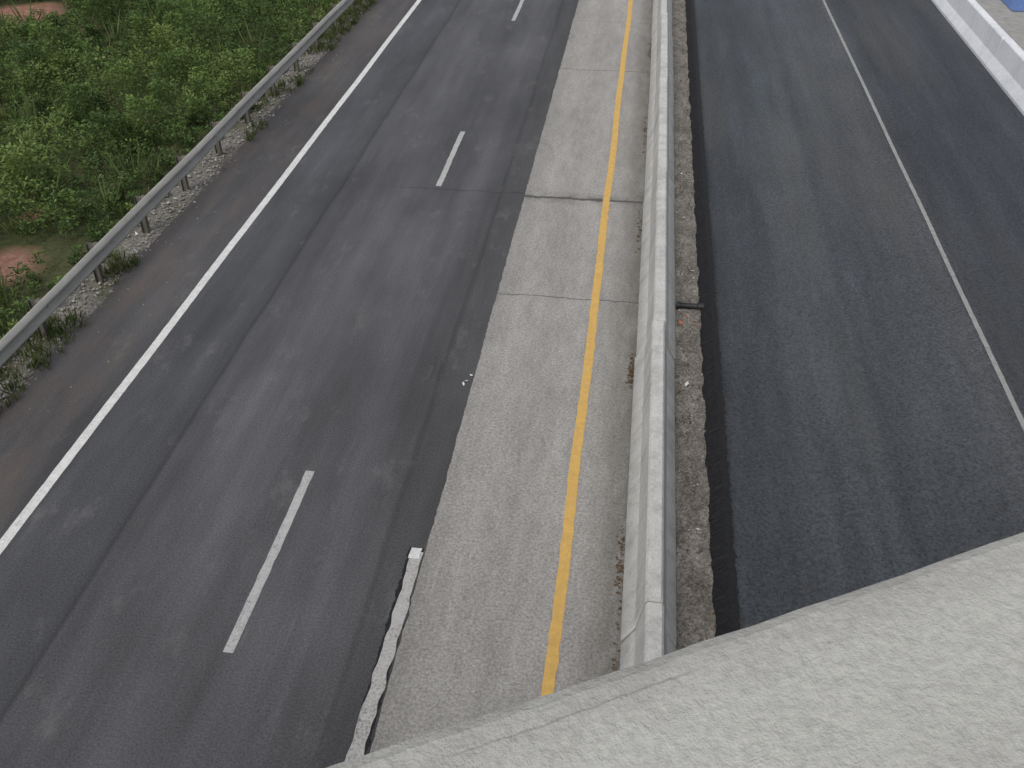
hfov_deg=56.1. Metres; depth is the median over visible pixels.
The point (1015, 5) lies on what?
blue tarpaulin
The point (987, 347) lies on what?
white edge line
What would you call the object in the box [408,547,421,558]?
marker strip remnant
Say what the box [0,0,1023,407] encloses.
ground
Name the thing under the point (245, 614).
lane dash
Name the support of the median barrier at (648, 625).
on the concrete lane
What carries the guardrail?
on the ground at (16, 248)
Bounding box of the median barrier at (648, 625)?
[620,0,676,669]
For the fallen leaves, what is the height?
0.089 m
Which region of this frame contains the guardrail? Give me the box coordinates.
[0,0,354,366]
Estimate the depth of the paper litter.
14.69 m
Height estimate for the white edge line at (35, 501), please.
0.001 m
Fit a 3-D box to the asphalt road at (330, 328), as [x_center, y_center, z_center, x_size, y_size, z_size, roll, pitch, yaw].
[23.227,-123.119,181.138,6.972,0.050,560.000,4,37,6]
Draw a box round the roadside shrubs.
[0,0,300,206]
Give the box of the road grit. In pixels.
[3,23,379,436]
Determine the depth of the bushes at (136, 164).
23.36 m
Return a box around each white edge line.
[0,0,420,553]
[822,0,1023,430]
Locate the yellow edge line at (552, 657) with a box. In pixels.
[541,0,632,696]
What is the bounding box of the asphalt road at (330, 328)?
[0,0,578,767]
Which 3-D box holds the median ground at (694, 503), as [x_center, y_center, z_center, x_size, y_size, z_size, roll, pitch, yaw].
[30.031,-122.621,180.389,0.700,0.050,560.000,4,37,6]
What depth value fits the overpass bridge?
0.58 m
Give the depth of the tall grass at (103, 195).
23.38 m
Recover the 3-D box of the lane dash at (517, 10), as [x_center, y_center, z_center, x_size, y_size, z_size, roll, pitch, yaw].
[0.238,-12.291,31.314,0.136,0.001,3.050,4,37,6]
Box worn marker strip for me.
[345,552,422,760]
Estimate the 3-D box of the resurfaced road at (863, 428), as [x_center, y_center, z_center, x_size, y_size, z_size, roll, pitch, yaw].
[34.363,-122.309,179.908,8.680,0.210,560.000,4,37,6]
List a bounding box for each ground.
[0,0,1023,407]
[672,0,715,649]
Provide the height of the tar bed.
0.001 m
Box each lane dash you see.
[223,471,313,652]
[436,131,464,185]
[511,0,523,20]
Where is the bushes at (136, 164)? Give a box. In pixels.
[0,0,353,338]
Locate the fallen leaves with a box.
[611,6,715,669]
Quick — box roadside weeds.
[0,0,339,339]
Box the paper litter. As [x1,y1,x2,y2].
[135,101,698,529]
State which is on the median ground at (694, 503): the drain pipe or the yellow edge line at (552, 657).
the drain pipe
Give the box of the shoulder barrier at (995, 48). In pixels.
[931,0,1023,115]
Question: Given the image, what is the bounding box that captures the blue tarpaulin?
[1001,0,1023,10]
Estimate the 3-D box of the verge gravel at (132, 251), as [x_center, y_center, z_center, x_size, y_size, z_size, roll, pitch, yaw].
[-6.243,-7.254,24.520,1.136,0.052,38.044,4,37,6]
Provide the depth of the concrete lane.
13.60 m
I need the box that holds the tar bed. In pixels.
[347,547,423,754]
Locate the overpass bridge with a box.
[327,532,1023,767]
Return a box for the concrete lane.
[370,0,652,752]
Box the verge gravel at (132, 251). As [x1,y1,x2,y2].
[0,0,368,405]
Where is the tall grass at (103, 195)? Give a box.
[0,0,333,310]
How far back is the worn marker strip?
10.53 m
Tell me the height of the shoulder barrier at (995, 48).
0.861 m
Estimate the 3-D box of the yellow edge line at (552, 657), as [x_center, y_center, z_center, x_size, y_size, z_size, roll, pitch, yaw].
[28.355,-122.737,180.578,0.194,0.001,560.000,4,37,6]
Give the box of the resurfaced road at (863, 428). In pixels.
[685,0,1023,636]
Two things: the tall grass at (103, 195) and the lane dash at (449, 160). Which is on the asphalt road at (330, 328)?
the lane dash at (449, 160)
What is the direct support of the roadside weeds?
on the ground at (16, 248)
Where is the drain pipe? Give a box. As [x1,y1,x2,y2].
[676,301,703,309]
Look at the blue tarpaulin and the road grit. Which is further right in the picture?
the blue tarpaulin

